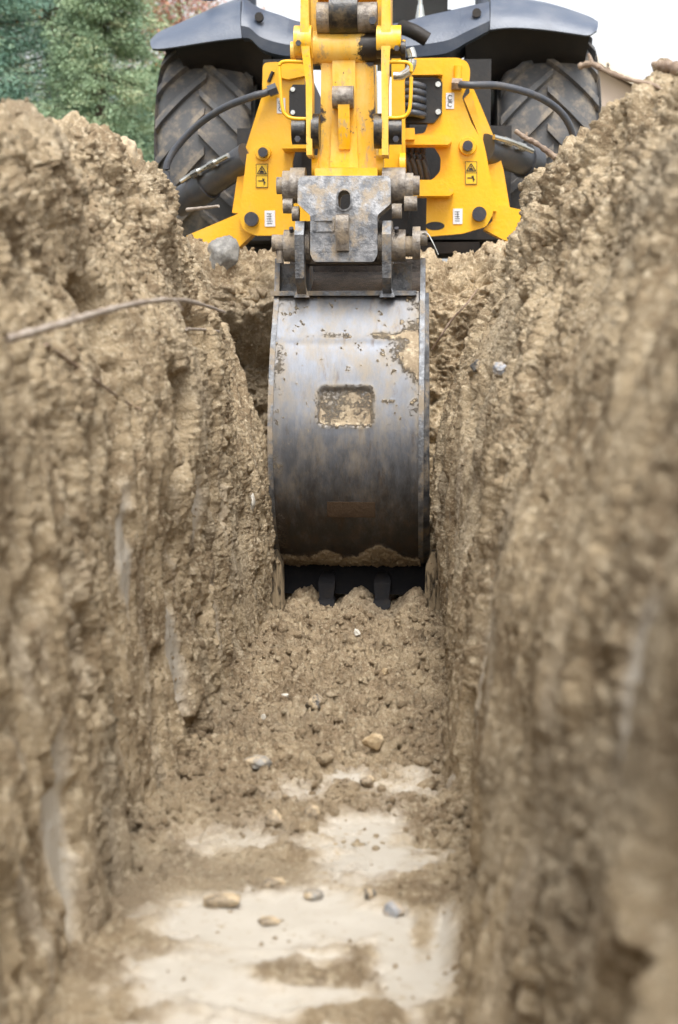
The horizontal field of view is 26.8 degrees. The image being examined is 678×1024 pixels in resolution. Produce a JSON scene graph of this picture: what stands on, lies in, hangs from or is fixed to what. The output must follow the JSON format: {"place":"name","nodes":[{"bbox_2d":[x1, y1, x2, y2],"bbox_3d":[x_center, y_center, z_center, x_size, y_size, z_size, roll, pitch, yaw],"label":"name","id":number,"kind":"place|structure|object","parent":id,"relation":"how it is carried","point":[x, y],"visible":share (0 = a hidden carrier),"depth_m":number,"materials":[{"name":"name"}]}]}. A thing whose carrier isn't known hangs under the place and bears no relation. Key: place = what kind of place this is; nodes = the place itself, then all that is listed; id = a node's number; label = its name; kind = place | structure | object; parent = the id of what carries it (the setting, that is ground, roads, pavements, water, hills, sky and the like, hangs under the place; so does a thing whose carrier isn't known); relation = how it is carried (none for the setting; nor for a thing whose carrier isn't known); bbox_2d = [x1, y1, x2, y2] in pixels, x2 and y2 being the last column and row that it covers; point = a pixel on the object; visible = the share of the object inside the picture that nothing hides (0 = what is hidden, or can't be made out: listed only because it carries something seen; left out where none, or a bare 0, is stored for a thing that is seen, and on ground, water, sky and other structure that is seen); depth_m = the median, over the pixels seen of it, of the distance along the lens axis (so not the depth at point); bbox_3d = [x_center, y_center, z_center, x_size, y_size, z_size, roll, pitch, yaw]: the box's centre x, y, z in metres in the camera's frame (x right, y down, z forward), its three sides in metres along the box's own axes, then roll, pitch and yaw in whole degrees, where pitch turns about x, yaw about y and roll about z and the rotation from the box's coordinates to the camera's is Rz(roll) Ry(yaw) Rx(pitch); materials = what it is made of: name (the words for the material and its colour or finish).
{"place":"outdoors","nodes":[
{"label":"outdoors","id":0,"kind":"place"},
{"bbox_2d":[0,98,275,1023],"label":"trench wall","id":1,"kind":"structure","parent":0,"point":[72,752],"depth_m":2.68,"materials":[{"name":"beige soil"}]},
{"bbox_2d":[44,342,141,410],"bbox_3d":[-0.443,-0.243,2.629,0.030,0.139,0.656,0,7,4],"label":"root","id":2,"kind":"object","parent":1,"relation":"attached to","point":[64,357],"visible":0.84,"depth_m":2.47,"materials":[{"name":"brown plant"}]},
{"bbox_2d":[4,297,225,343],"bbox_3d":[-0.340,-0.405,3.025,0.134,0.096,1.954,1,7,5],"label":"branch","id":3,"kind":"object","parent":1,"relation":"on","point":[26,333],"visible":1,"depth_m":2.25,"materials":[{"name":"brown wood"}]},
{"bbox_2d":[121,136,137,165],"bbox_3d":[-0.584,-0.975,3.889,0.065,0.105,0.068,0,7,4],"label":"stone","id":4,"kind":"object","parent":1,"relation":"on","point":[131,145],"visible":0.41,"depth_m":3.87,"materials":[{"name":"beige stone"}]},
{"bbox_2d":[185,327,219,332],"bbox_3d":[-0.365,-0.481,3.754,0.028,0.012,0.505,0,7,4],"label":"twig","id":5,"kind":"object","parent":1,"relation":"on","point":[195,329],"visible":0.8,"depth_m":3.70,"materials":[{"name":"brown wood"}]},
{"bbox_2d":[186,205,219,211],"bbox_3d":[-0.393,-0.879,4.112,0.013,0.012,0.147,-6,9,-44],"label":"twig","id":6,"kind":"object","parent":1,"relation":"on","point":[190,209],"visible":1,"depth_m":4.11,"materials":[{"name":"brown wood"}]},
{"bbox_2d":[250,493,254,510],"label":"stone","id":7,"kind":"object","parent":1,"relation":"on","point":[252,502],"visible":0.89,"depth_m":4.62,"materials":[{"name":"grey stone"}]},
{"bbox_2d":[37,585,476,1023],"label":"trench floor","id":8,"kind":"structure","parent":0,"point":[244,990],"depth_m":2.55,"materials":[{"name":"soil"}]},
{"bbox_2d":[203,892,240,907],"bbox_3d":[-0.199,0.661,2.425,0.065,0.027,0.041,0,7,4],"label":"stone","id":9,"kind":"object","parent":8,"relation":"on","point":[224,900],"visible":1,"depth_m":2.41,"materials":[{"name":"beige stone"}]},
{"bbox_2d":[243,755,271,769],"bbox_3d":[-0.180,0.553,3.145,0.051,0.032,0.052,-6,9,-43],"label":"stone","id":10,"kind":"object","parent":8,"relation":"on","point":[256,762],"visible":0.92,"depth_m":3.13,"materials":[{"name":"beige stone"}]},
{"bbox_2d":[257,916,280,925],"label":"stone","id":11,"kind":"object","parent":8,"relation":"on","point":[267,920],"visible":1,"depth_m":2.35,"materials":[{"name":"beige stone"}]},
{"bbox_2d":[264,809,282,828],"bbox_3d":[-0.128,0.602,2.794,0.039,0.038,0.040,0,7,4],"label":"stone","id":12,"kind":"object","parent":8,"relation":"on","point":[273,818],"visible":1,"depth_m":2.78,"materials":[{"name":"beige stone"}]},
{"bbox_2d":[262,877,285,887],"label":"stone","id":13,"kind":"object","parent":8,"relation":"on","point":[271,882],"visible":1,"depth_m":2.52,"materials":[{"name":"beige stone"}]},
{"bbox_2d":[304,805,319,819],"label":"stone","id":14,"kind":"object","parent":8,"relation":"on","point":[311,811],"visible":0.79,"depth_m":2.87,"materials":[{"name":"beige stone"}]},
{"bbox_2d":[303,889,323,900],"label":"stone","id":15,"kind":"object","parent":8,"relation":"on","point":[313,894],"visible":1,"depth_m":2.45,"materials":[{"name":"beige stone"}]},
{"bbox_2d":[305,693,322,710],"bbox_3d":[-0.055,0.488,3.617,0.064,0.049,0.053,0,7,4],"label":"stone","id":16,"kind":"object","parent":8,"relation":"on","point":[313,702],"visible":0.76,"depth_m":3.60,"materials":[{"name":"stone"}]},
{"bbox_2d":[274,558,440,610],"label":"falling soil","id":17,"kind":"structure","parent":8,"relation":"on","point":[436,583],"depth_m":5.06,"materials":[{"name":"brown soil"}]},
{"bbox_2d":[354,629,360,635],"bbox_3d":[0.056,0.371,4.386,0.019,0.022,0.015,4,8,29],"label":"chip","id":18,"kind":"object","parent":8,"relation":"on","point":[356,632],"visible":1,"depth_m":4.38,"materials":[{"name":"white stone"}]},
{"bbox_2d":[360,775,373,787],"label":"stone","id":19,"kind":"object","parent":8,"relation":"on","point":[367,781],"visible":1,"depth_m":3.06,"materials":[{"name":"beige stone"}]},
{"bbox_2d":[364,888,376,898],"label":"stone","id":20,"kind":"object","parent":8,"relation":"on","point":[370,893],"visible":1,"depth_m":2.44,"materials":[{"name":"stone"}]},
{"bbox_2d":[362,733,383,749],"bbox_3d":[0.079,0.531,3.284,0.052,0.038,0.038,0,7,4],"label":"stone","id":21,"kind":"object","parent":8,"relation":"on","point":[374,741],"visible":1,"depth_m":3.27,"materials":[{"name":"beige stone"}]},
{"bbox_2d":[381,668,387,674],"bbox_3d":[0.128,0.444,3.963,0.020,0.021,0.016,0,7,4],"label":"chip","id":22,"kind":"object","parent":8,"relation":"on","point":[384,671],"visible":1,"depth_m":3.96,"materials":[{"name":"beige stone"}]},
{"bbox_2d":[383,900,404,917],"bbox_3d":[0.091,0.664,2.380,0.038,0.030,0.026,0,7,4],"label":"stone","id":23,"kind":"object","parent":8,"relation":"on","point":[392,908],"visible":1,"depth_m":2.37,"materials":[{"name":"beige stone"}]},
{"bbox_2d":[1,0,677,261],"label":"sky","id":24,"kind":"structure","parent":0,"point":[630,35],"materials":[{"name":"white"}]},
{"bbox_2d":[187,234,507,598],"bbox_3d":[0.266,-0.470,6.522,2.350,1.532,2.539,0,7,4],"label":"trench end","id":25,"kind":"object","parent":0,"point":[254,359],"visible":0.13,"depth_m":5.96,"materials":[{"name":"beige soil"}]},
{"bbox_2d":[207,235,239,269],"bbox_3d":[-0.499,-1.099,6.058,0.091,0.164,0.129,-6,9,-43],"label":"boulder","id":26,"kind":"object","parent":25,"relation":"on","point":[224,251],"visible":1,"depth_m":6.04,"materials":[{"name":"grey stone"}]},
{"bbox_2d":[186,234,505,382],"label":"soil clods","id":27,"kind":"object","parent":25,"relation":"on","point":[259,292],"visible":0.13,"depth_m":5.96,"materials":[{"name":"brown soil"}]},
{"bbox_2d":[431,289,477,349],"bbox_3d":[0.484,-0.787,5.811,0.199,0.253,0.087,-1,7,-12],"label":"root","id":28,"kind":"object","parent":25,"relation":"hanging from","point":[447,325],"visible":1,"depth_m":5.79,"materials":[{"name":"brown plant"}]},
{"bbox_2d":[430,70,677,1023],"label":"trench wall","id":29,"kind":"structure","parent":0,"point":[565,772],"depth_m":1.83,"materials":[{"name":"beige soil"}]},
{"bbox_2d":[0,58,677,1023],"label":"loose soil crumbs","id":30,"kind":"object","parent":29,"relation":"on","point":[248,790],"visible":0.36,"depth_m":3.09,"materials":[{"name":"brown soil"}]},
{"bbox_2d":[470,359,480,371],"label":"stone","id":31,"kind":"object","parent":29,"relation":"on","point":[474,366],"visible":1,"depth_m":3.77,"materials":[{"name":"stone"}]},
{"bbox_2d":[492,362,506,376],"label":"stone","id":32,"kind":"object","parent":29,"relation":"on","point":[498,369],"visible":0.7,"depth_m":3.51,"materials":[{"name":"grey stone"}]},
{"bbox_2d":[514,129,556,159],"bbox_3d":[0.586,-1.095,4.237,0.130,0.092,0.021,0,7,4],"label":"twig","id":33,"kind":"object","parent":29,"relation":"on","point":[551,154],"visible":1,"depth_m":4.23,"materials":[{"name":"brown wood"}]},
{"bbox_2d":[578,53,660,89],"bbox_3d":[0.666,-1.026,3.341,0.241,0.125,0.021,6,9,41],"label":"twig","id":34,"kind":"object","parent":29,"relation":"on","point":[596,66],"visible":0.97,"depth_m":3.36,"materials":[{"name":"brown wood"}]},
{"bbox_2d":[651,59,677,75],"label":"wood chunk","id":35,"kind":"object","parent":29,"relation":"attached to","point":[667,66],"visible":0.98,"depth_m":3.33,"materials":[{"name":"brown plant"}]},
{"bbox_2d":[597,55,636,105],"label":"house","id":36,"kind":"structure","parent":0,"point":[612,88],"depth_m":28.88,"materials":[{"name":"beige paint"}]},
{"label":"ground","id":37,"kind":"structure","parent":0,"visible":0},
{"bbox_2d":[0,0,110,117],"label":"conifer","id":38,"kind":"object","parent":37,"relation":"on","point":[7,80],"visible":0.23,"depth_m":15.65,"materials":[{"name":"green plant"}]},
{"bbox_2d":[0,2,112,102],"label":"shrub","id":39,"kind":"object","parent":37,"relation":"on","point":[38,80],"visible":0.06,"depth_m":25.50,"materials":[{"name":"green plant"}]},
{"bbox_2d":[0,0,158,159],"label":"conifer","id":40,"kind":"object","parent":37,"relation":"on","point":[39,37],"visible":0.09,"depth_m":17.12,"materials":[{"name":"green plant"}]},
{"bbox_2d":[32,0,168,162],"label":"conifer","id":41,"kind":"object","parent":37,"relation":"on","point":[81,53],"visible":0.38,"depth_m":15.01,"materials":[{"name":"green plant"}]},
{"bbox_2d":[2,0,217,143],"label":"shrub","id":42,"kind":"object","parent":37,"relation":"on","point":[173,20],"visible":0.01,"depth_m":24.16,"materials":[{"name":"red plant"}]},
{"bbox_2d":[112,52,163,160],"bbox_3d":[-2.732,-4.877,21.745,2.870,4.164,2.760,0,7,4],"label":"shrub","id":43,"kind":"object","parent":37,"relation":"on","point":[156,65],"depth_m":21.32,"materials":[{"name":"green plant"}]},
{"bbox_2d":[128,109,152,160],"bbox_3d":[-3.062,-4.245,20.902,2.520,3.376,2.535,0,7,4],"label":"conifer","id":44,"kind":"object","parent":37,"relation":"on","point":[142,144],"depth_m":20.70,"materials":[{"name":"green plant"}]},
{"bbox_2d":[108,0,283,98],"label":"shrub","id":45,"kind":"object","parent":37,"relation":"on","point":[179,9],"visible":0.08,"depth_m":26.10,"materials":[{"name":"red plant"}]},
{"bbox_2d":[150,0,601,611],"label":"backhoe loader","id":46,"kind":"object","parent":37,"relation":"on","point":[342,196],"visible":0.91,"depth_m":5.22,"materials":[{"name":"metal"}]}
]}

